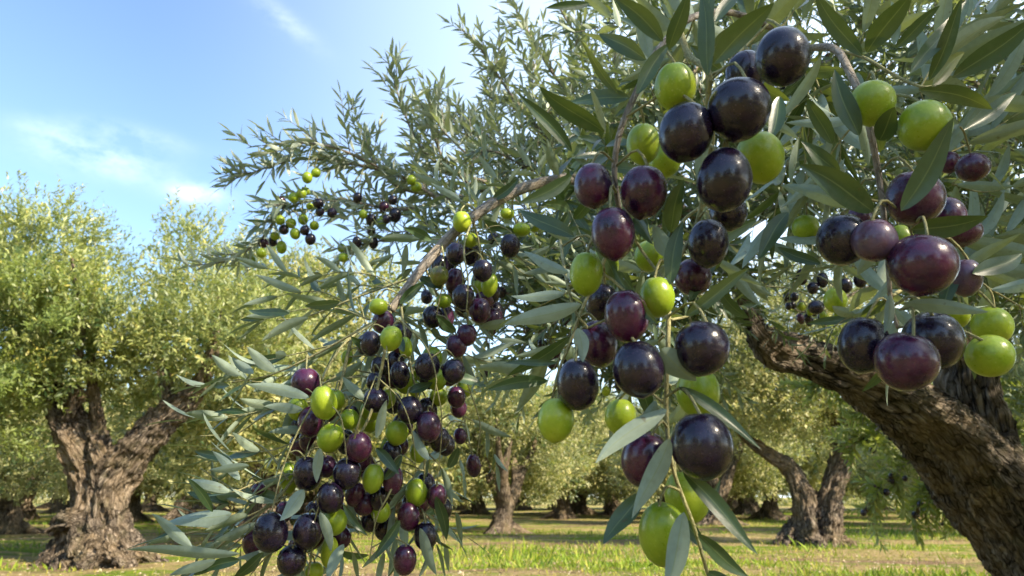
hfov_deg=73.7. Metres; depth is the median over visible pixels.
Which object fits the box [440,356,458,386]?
olive
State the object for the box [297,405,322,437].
olive
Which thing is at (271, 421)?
olive tree
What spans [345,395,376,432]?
olive
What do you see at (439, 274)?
olive
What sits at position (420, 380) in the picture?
olive
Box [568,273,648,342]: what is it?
olive
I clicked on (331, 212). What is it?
olive
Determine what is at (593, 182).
olive
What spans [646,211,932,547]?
olive tree
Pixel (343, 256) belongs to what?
olive
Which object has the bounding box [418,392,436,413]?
olive
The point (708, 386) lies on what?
olive
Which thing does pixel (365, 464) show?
olive
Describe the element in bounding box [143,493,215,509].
olive tree
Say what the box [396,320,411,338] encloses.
olive
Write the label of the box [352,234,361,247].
olive
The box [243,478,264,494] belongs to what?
olive
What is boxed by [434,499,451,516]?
olive
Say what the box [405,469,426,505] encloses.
olive
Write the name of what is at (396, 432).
olive
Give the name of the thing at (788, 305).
olive
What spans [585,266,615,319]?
olive
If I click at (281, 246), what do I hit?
olive
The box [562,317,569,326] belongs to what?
olive
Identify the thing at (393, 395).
olive
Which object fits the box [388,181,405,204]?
olive
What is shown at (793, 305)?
olive
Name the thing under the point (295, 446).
olive
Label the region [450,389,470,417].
olive
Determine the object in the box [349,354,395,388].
olive
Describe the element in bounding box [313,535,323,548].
olive
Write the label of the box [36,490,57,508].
olive tree
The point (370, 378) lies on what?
olive
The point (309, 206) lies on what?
olive
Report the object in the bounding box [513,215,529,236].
olive
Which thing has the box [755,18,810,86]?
olive
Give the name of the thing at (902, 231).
olive
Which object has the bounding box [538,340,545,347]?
olive
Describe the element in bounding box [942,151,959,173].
olive
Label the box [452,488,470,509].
olive tree
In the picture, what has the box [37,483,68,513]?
olive tree
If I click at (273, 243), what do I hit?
olive
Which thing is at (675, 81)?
olive
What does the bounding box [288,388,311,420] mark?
olive
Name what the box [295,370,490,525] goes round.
olive tree
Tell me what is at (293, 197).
olive
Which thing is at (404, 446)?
olive
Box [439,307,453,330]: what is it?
olive
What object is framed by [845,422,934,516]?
olive tree
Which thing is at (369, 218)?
olive
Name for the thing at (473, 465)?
olive
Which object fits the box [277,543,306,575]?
olive
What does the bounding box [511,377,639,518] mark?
olive tree
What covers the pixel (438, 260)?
olive
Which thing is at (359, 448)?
olive
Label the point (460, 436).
olive
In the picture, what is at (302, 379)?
olive
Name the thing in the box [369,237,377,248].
olive
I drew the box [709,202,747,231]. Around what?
olive
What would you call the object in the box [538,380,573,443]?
olive
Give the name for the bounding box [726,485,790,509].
olive tree
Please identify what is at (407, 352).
olive
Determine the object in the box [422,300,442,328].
olive
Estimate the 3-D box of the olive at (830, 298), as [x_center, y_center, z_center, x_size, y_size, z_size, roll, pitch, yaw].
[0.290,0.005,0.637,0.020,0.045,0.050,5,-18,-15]
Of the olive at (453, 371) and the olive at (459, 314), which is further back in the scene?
the olive at (459, 314)
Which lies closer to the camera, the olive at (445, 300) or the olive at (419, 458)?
the olive at (419, 458)
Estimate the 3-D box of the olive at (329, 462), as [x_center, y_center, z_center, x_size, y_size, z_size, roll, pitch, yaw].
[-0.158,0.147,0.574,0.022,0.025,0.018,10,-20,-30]
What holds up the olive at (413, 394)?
hanging from the olive tree at (955, 432)
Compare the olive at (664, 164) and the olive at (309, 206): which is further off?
the olive at (309, 206)
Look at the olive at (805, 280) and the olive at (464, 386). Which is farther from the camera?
the olive at (805, 280)
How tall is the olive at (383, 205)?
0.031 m
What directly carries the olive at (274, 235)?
attached to the olive tree at (955, 432)
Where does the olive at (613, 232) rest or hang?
hanging from the olive tree at (955, 432)
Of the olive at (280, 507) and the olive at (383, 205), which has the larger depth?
the olive at (383, 205)
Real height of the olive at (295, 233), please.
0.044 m
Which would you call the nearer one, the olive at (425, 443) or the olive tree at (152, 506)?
the olive at (425, 443)
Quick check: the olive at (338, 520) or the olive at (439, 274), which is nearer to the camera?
the olive at (338, 520)
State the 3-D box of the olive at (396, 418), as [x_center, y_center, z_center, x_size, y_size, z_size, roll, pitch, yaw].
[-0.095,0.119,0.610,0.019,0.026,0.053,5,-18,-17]
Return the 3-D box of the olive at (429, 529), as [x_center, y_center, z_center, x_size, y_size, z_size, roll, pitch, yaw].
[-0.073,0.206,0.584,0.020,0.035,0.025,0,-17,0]
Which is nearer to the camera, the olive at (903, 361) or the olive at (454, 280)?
the olive at (903, 361)
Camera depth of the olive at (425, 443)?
0.60 m
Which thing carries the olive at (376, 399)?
hanging from the olive tree at (955, 432)
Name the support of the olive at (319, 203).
attached to the olive tree at (955, 432)
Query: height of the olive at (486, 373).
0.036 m
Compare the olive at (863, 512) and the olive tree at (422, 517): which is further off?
the olive tree at (422, 517)
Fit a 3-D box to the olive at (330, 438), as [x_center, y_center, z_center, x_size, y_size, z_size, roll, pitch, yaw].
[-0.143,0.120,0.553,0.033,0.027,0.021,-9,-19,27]
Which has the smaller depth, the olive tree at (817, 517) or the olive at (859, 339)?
the olive at (859, 339)
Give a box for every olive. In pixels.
[242,521,258,553]
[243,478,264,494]
[253,510,287,552]
[256,241,266,257]
[258,238,268,247]
[268,231,277,246]
[268,233,286,253]
[270,227,279,239]
[273,493,291,521]
[274,222,300,239]
[275,211,284,224]
[277,455,296,493]
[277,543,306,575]
[279,223,288,234]
[286,213,296,227]
[288,190,298,204]
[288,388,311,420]
[289,208,309,235]
[289,437,305,456]
[289,450,321,490]
[290,209,315,244]
[290,354,319,396]
[290,420,299,438]
[292,508,322,550]
[294,205,307,224]
[296,187,306,201]
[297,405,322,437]
[299,434,316,450]
[302,144,312,183]
[304,185,309,195]
[304,497,322,515]
[305,203,318,230]
[305,555,323,575]
[306,201,312,209]
[310,374,337,419]
[310,447,336,477]
[311,147,321,177]
[313,195,323,207]
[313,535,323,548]
[315,200,326,216]
[315,445,337,481]
[316,479,343,513]
[317,417,343,452]
[321,537,337,567]
[323,412,337,421]
[324,509,346,535]
[327,200,338,217]
[332,456,360,489]
[333,380,344,410]
[333,527,350,547]
[334,414,351,454]
[337,239,351,252]
[338,250,347,261]
[340,400,364,429]
[341,350,352,364]
[341,388,377,421]
[343,393,359,416]
[344,431,371,462]
[344,432,376,477]
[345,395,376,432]
[345,482,365,506]
[346,376,395,408]
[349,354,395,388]
[350,347,387,376]
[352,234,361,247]
[353,162,364,202]
[354,492,372,515]
[355,369,400,413]
[356,297,367,356]
[359,204,367,218]
[359,455,370,470]
[360,324,383,356]
[361,512,378,532]
[362,454,383,493]
[363,383,388,412]
[366,206,376,225]
[366,364,385,388]
[367,211,379,235]
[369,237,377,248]
[369,288,398,314]
[369,483,387,510]
[371,496,390,522]
[372,304,393,332]
[372,538,416,575]
[374,510,397,540]
[376,460,422,471]
[377,212,386,229]
[379,199,388,212]
[380,319,401,351]
[380,429,417,447]
[382,208,390,223]
[382,432,418,460]
[383,454,414,494]
[385,417,408,445]
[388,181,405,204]
[388,351,404,370]
[388,470,415,499]
[389,204,400,222]
[390,354,409,388]
[393,415,412,435]
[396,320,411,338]
[397,361,415,393]
[397,386,422,423]
[397,499,419,531]
[399,332,411,357]
[400,439,408,454]
[402,171,415,184]
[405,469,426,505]
[409,369,419,396]
[410,182,421,192]
[410,444,427,462]
[412,345,445,381]
[412,360,429,389]
[412,365,445,390]
[412,428,429,445]
[414,508,436,549]
[415,344,439,380]
[416,405,440,442]
[417,473,434,490]
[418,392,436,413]
[419,279,431,303]
[419,500,428,513]
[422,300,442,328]
[423,336,448,364]
[426,481,446,509]
[429,389,446,405]
[430,254,448,269]
[430,261,448,286]
[430,426,449,452]
[432,349,464,383]
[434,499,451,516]
[436,289,451,307]
[437,314,466,357]
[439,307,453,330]
[439,420,464,456]
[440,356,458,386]
[445,245,454,270]
[445,265,464,294]
[446,234,465,264]
[447,264,473,304]
[447,383,465,407]
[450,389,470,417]
[452,203,475,232]
[452,277,474,310]
[453,424,466,444]
[454,271,471,317]
[457,310,476,346]
[457,382,471,397]
[463,230,476,247]
[465,225,478,265]
[465,227,479,258]
[465,250,492,281]
[466,451,480,477]
[469,285,490,323]
[473,281,481,292]
[475,292,493,307]
[477,225,519,258]
[479,359,490,377]
[481,273,497,297]
[484,307,502,322]
[487,218,503,246]
[492,284,500,302]
[493,301,503,315]
[500,199,513,219]
[500,283,505,298]
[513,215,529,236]
[515,213,538,231]
[525,348,557,369]
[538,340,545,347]
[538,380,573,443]
[557,326,598,410]
[561,234,618,279]
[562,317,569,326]
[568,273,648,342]
[570,236,602,296]
[574,150,613,209]
[580,312,616,367]
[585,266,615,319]
[588,319,664,398]
[591,185,634,261]
[602,377,612,395]
[605,393,663,433]
[616,149,667,219]
[621,420,667,486]
[626,94,713,162]
[626,101,659,164]
[634,227,689,271]
[639,259,674,317]
[639,485,680,567]
[649,146,680,177]
[655,51,695,109]
[664,458,708,523]
[666,387,733,481]
[669,302,729,376]
[675,256,711,295]
[676,316,719,414]
[688,211,728,268]
[696,140,752,212]
[707,61,771,142]
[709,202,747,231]
[714,131,784,184]
[725,44,763,83]
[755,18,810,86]
[762,285,823,314]
[783,290,788,301]
[784,299,791,309]
[785,301,795,308]
[790,291,798,301]
[792,158,819,236]
[793,275,847,312]
[795,299,805,310]
[795,309,803,322]
[796,244,807,284]
[797,308,826,317]
[802,310,811,321]
[807,245,818,294]
[816,199,886,265]
[816,250,828,287]
[837,297,888,373]
[842,268,852,293]
[848,178,873,220]
[850,199,898,261]
[852,70,896,126]
[853,276,866,287]
[860,503,871,516]
[873,306,940,390]
[879,156,946,225]
[883,485,889,495]
[885,216,960,296]
[888,471,893,479]
[894,221,913,239]
[894,296,966,369]
[896,93,953,151]
[897,326,1015,376]
[902,470,907,481]
[911,508,917,518]
[937,197,967,237]
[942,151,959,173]
[944,237,983,297]
[946,222,983,247]
[947,294,970,326]
[955,126,991,181]
[970,290,1014,339]
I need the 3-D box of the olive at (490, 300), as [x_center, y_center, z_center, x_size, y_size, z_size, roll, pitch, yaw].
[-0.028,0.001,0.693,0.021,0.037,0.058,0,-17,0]
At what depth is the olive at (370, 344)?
0.56 m
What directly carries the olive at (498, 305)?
attached to the olive tree at (955, 432)
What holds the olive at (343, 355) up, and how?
hanging from the olive tree at (955, 432)
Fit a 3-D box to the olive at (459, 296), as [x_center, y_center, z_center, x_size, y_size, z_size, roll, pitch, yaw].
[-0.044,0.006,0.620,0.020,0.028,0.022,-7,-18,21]
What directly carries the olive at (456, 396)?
attached to the olive tree at (955, 432)
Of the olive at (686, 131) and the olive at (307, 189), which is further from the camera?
the olive at (307, 189)
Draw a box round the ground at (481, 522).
[0,498,987,575]
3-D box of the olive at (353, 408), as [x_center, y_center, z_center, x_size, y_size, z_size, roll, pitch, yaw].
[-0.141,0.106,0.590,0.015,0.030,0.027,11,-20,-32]
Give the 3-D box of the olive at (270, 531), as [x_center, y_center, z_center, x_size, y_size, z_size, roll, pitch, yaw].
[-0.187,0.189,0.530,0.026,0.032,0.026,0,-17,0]
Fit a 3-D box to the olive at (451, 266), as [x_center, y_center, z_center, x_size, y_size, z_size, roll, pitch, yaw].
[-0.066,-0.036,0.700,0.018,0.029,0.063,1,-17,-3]
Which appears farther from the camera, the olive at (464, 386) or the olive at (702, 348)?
the olive at (464, 386)
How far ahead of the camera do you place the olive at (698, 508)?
0.33 m
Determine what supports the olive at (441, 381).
hanging from the olive tree at (955, 432)
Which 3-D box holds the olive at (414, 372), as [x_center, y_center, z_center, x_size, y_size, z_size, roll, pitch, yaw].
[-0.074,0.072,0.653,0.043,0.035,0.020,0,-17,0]
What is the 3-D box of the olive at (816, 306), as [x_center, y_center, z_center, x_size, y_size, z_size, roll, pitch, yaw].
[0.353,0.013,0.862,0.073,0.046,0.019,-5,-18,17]
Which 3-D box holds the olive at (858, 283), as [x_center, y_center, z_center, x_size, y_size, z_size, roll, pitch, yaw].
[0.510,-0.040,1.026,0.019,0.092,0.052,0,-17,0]
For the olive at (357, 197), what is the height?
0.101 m
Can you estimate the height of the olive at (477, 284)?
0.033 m
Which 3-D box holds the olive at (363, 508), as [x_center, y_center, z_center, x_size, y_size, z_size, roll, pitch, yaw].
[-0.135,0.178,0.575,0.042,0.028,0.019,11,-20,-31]
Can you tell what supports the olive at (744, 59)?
hanging from the olive tree at (955, 432)
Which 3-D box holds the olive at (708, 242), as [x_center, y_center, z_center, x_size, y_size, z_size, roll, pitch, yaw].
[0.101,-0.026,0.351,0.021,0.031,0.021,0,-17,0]
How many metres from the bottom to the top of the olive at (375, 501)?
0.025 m
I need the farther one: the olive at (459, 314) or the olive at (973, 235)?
the olive at (459, 314)
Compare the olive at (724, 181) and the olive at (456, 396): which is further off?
the olive at (456, 396)
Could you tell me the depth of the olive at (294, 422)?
0.60 m
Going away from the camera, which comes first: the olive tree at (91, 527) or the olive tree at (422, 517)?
the olive tree at (91, 527)
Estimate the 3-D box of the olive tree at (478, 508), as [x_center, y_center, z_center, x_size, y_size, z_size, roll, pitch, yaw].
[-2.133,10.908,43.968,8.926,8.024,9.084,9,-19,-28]
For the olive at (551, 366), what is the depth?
1.18 m
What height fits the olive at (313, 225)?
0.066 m
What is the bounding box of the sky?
[0,0,1023,497]
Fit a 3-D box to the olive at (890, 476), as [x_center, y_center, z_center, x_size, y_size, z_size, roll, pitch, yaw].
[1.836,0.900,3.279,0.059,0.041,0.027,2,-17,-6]
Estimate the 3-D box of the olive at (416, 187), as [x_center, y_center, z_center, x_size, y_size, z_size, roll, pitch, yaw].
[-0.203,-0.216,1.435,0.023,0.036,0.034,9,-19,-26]
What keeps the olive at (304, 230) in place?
attached to the olive tree at (955, 432)
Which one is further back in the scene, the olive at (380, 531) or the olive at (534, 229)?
the olive at (534, 229)
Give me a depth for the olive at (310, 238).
1.37 m
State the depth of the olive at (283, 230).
1.40 m
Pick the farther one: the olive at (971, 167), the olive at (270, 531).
the olive at (270, 531)
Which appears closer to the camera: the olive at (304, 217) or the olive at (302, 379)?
the olive at (302, 379)
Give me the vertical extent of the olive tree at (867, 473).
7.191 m
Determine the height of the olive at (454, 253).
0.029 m
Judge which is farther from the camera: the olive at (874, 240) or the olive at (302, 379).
the olive at (302, 379)
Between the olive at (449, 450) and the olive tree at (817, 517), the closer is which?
the olive at (449, 450)
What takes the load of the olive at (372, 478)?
hanging from the olive tree at (955, 432)
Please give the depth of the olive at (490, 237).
0.79 m
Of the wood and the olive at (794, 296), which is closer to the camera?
the olive at (794, 296)
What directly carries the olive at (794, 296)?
attached to the olive tree at (955, 432)
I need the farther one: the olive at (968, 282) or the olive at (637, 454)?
the olive at (968, 282)
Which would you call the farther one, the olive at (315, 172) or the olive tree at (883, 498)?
the olive tree at (883, 498)
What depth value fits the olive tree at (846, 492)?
43.54 m
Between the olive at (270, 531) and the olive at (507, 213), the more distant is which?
the olive at (507, 213)
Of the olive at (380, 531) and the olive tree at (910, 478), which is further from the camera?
the olive tree at (910, 478)
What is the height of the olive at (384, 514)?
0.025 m
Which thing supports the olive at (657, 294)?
hanging from the olive tree at (955, 432)
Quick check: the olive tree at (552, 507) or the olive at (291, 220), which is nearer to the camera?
the olive at (291, 220)
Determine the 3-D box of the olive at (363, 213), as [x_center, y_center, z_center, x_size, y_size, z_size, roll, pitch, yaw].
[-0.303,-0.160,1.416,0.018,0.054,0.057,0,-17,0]
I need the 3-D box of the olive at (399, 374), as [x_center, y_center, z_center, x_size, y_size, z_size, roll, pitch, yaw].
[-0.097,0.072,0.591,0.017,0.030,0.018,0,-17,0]
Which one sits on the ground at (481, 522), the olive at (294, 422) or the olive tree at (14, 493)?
the olive tree at (14, 493)
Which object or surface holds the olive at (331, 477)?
hanging from the olive tree at (955, 432)
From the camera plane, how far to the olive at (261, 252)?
1.37 m
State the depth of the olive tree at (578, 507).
40.99 m
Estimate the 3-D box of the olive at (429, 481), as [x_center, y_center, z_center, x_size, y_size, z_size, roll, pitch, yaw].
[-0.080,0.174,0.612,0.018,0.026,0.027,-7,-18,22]
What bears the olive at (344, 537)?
attached to the olive tree at (955, 432)
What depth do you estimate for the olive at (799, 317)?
1.73 m
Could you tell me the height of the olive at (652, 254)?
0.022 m
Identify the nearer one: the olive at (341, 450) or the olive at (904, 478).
the olive at (341, 450)
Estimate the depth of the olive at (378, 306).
0.59 m
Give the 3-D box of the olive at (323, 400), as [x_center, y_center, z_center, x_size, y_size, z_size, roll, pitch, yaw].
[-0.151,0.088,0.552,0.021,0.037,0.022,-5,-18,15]
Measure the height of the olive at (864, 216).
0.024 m
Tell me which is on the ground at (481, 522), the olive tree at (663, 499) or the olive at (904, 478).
the olive tree at (663, 499)
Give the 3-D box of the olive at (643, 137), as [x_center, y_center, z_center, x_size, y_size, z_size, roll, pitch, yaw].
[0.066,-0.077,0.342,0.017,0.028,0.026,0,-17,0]
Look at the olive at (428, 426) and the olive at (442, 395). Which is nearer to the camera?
the olive at (428, 426)
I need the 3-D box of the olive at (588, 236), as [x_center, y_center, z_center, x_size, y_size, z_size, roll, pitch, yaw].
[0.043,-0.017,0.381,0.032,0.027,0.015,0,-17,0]
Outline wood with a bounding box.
[32,489,900,505]
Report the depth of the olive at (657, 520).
0.30 m
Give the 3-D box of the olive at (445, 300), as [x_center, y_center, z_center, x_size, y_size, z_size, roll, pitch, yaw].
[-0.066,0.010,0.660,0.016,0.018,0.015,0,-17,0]
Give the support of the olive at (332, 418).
attached to the olive tree at (955, 432)
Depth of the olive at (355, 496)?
0.57 m
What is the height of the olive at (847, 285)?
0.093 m
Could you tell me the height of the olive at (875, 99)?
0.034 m
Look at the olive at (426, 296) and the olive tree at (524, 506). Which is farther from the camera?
the olive tree at (524, 506)
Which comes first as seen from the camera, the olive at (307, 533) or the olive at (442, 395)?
the olive at (307, 533)
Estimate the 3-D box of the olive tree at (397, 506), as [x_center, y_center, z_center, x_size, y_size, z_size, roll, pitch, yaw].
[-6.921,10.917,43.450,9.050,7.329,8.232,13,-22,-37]
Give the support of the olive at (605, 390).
attached to the olive tree at (955, 432)
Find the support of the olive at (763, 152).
hanging from the olive tree at (955, 432)
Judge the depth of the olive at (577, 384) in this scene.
0.30 m
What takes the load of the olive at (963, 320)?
hanging from the olive tree at (955, 432)
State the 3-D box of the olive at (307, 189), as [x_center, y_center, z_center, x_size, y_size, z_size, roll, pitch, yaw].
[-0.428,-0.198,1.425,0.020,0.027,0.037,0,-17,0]
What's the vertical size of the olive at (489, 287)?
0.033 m
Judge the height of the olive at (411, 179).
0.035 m
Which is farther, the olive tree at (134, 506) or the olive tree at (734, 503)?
the olive tree at (734, 503)
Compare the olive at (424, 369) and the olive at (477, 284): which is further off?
the olive at (477, 284)
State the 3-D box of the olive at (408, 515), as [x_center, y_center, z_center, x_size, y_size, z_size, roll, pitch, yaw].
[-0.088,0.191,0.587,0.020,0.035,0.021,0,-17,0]
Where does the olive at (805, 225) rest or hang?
hanging from the olive tree at (955, 432)
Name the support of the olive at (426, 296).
hanging from the olive tree at (955, 432)
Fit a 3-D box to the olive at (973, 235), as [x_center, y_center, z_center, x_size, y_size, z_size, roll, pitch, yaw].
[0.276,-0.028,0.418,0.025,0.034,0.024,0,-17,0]
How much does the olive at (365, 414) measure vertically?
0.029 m
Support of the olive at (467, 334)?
attached to the olive tree at (955, 432)
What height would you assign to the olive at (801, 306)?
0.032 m
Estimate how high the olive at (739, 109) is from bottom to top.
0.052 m
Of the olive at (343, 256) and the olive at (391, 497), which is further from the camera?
the olive at (343, 256)
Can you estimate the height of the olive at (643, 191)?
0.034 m
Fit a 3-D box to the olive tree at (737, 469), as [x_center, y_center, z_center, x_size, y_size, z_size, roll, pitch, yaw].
[7.321,5.701,26.040,7.852,7.215,6.805,3,-17,-9]
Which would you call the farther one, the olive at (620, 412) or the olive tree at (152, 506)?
the olive tree at (152, 506)
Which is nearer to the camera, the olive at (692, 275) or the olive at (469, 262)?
the olive at (692, 275)
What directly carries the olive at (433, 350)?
attached to the olive tree at (955, 432)
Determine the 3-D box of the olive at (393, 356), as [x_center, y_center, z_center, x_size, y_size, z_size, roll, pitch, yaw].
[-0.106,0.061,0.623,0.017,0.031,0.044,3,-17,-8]
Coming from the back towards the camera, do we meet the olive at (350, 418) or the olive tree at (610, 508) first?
the olive tree at (610, 508)
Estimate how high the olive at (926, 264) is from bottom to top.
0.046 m
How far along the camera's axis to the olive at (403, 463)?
0.60 m
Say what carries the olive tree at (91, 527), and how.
on the ground at (481, 522)
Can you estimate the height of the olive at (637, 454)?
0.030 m
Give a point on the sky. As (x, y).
(127, 100)
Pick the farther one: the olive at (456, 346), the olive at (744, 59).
the olive at (456, 346)
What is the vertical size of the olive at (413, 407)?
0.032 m
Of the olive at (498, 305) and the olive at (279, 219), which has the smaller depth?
the olive at (498, 305)
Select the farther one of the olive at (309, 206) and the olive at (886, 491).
the olive at (886, 491)
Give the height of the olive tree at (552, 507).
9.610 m
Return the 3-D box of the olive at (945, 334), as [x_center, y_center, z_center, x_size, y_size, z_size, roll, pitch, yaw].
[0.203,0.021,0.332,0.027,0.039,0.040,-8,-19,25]
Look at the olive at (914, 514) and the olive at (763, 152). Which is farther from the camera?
the olive at (914, 514)
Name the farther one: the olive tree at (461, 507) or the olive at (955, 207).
the olive tree at (461, 507)
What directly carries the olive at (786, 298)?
attached to the olive tree at (955, 432)
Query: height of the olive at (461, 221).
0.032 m
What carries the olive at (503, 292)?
attached to the olive tree at (955, 432)
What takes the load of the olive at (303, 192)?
hanging from the olive tree at (955, 432)
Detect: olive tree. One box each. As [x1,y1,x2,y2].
[0,169,318,570]
[0,367,143,534]
[21,389,84,520]
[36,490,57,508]
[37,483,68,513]
[39,380,209,522]
[82,214,474,541]
[123,0,1023,575]
[141,405,241,518]
[141,484,178,511]
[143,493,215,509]
[147,402,327,523]
[172,492,238,511]
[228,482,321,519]
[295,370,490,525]
[390,500,401,512]
[402,350,596,533]
[412,386,489,518]
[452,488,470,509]
[455,419,525,513]
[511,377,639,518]
[515,489,538,509]
[521,419,571,509]
[524,382,612,514]
[548,417,664,515]
[570,399,641,509]
[598,406,758,505]
[604,346,813,525]
[616,414,664,501]
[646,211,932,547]
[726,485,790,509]
[728,397,867,519]
[732,439,826,514]
[809,483,895,510]
[814,414,864,501]
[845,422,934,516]
[849,447,943,524]
[849,484,914,510]
[856,294,1022,494]
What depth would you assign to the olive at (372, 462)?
0.61 m
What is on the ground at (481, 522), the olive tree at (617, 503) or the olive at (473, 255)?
the olive tree at (617, 503)
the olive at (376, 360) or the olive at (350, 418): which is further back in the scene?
the olive at (376, 360)
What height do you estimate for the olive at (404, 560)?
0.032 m
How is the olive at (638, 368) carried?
hanging from the olive tree at (955, 432)
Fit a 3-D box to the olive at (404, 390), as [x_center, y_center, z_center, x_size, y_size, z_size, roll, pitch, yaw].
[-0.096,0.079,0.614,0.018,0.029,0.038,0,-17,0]
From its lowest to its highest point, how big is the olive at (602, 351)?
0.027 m
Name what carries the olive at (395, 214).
attached to the olive tree at (955, 432)
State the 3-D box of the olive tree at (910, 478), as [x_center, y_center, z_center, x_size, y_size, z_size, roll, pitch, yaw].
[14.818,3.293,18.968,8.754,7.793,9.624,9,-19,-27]
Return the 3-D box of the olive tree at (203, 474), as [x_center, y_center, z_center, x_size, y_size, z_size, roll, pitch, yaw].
[-9.746,6.046,26.333,7.347,6.541,8.077,5,-18,-15]
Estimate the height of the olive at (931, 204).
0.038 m
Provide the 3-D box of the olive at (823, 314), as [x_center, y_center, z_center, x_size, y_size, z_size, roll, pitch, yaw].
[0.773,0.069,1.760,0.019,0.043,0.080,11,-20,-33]
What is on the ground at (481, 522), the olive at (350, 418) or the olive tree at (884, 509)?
the olive tree at (884, 509)
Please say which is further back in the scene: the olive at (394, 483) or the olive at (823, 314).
the olive at (823, 314)
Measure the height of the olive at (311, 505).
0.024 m
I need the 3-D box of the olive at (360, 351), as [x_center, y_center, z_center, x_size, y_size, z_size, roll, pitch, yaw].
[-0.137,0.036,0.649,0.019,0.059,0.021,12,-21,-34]
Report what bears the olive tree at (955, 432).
on the ground at (481, 522)
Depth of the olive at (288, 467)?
0.57 m
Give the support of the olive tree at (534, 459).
on the ground at (481, 522)
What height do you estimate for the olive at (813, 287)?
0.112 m
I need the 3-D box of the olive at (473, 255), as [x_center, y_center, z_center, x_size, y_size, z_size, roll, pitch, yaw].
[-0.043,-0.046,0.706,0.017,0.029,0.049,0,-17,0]
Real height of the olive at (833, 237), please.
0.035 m
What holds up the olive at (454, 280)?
hanging from the olive tree at (955, 432)
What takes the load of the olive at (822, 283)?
hanging from the olive tree at (955, 432)
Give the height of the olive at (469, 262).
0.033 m
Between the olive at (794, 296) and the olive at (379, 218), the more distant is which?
the olive at (794, 296)
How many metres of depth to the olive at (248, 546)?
0.55 m
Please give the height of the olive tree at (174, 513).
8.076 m
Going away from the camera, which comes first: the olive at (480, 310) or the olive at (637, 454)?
the olive at (637, 454)
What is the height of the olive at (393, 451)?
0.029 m
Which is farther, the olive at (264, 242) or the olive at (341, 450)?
the olive at (264, 242)
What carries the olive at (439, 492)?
hanging from the olive tree at (955, 432)
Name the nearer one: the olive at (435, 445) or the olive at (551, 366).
the olive at (435, 445)
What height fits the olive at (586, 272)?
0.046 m
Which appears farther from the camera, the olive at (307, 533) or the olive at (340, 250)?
the olive at (340, 250)
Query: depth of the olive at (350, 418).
0.57 m
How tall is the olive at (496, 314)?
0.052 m
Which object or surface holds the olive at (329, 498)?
hanging from the olive tree at (955, 432)
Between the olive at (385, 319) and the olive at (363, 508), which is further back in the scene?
the olive at (385, 319)
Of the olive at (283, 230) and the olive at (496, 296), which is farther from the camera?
the olive at (283, 230)
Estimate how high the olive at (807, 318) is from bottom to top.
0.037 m
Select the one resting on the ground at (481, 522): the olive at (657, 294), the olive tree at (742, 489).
the olive tree at (742, 489)
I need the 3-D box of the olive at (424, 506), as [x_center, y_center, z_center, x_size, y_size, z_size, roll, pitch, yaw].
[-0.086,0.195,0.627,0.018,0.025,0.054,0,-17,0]
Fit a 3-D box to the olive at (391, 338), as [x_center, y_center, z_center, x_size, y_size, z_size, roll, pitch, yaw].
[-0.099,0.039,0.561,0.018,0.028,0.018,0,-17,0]
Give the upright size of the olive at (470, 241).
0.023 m
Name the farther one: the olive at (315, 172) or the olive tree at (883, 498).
the olive tree at (883, 498)
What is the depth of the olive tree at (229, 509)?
43.13 m
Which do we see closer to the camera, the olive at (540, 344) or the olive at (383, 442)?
the olive at (383, 442)
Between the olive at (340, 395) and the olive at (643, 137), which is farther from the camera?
the olive at (340, 395)
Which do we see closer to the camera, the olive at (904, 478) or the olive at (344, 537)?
the olive at (344, 537)
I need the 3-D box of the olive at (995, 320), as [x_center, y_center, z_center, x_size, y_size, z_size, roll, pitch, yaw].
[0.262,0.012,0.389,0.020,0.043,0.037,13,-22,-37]
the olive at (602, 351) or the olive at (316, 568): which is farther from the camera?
the olive at (316, 568)
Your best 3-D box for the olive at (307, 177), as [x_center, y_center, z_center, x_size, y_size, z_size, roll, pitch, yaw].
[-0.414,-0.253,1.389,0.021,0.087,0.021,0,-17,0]
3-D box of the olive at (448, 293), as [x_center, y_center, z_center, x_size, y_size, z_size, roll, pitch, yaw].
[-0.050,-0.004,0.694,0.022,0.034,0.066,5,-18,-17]
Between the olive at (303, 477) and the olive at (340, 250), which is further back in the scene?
the olive at (340, 250)
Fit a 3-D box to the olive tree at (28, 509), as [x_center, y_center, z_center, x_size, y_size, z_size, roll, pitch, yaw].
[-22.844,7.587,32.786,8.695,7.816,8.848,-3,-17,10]
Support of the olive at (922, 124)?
hanging from the olive tree at (955, 432)
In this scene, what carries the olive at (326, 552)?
hanging from the olive tree at (955, 432)
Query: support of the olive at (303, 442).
attached to the olive tree at (955, 432)
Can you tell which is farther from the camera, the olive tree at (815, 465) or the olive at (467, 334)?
the olive tree at (815, 465)
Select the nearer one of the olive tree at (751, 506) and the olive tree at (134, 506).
the olive tree at (134, 506)
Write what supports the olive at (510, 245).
hanging from the olive tree at (955, 432)
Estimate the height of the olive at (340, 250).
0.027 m
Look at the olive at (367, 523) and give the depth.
0.59 m
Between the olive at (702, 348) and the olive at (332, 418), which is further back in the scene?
the olive at (332, 418)
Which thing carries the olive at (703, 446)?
hanging from the olive tree at (955, 432)
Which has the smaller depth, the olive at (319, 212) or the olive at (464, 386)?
the olive at (464, 386)

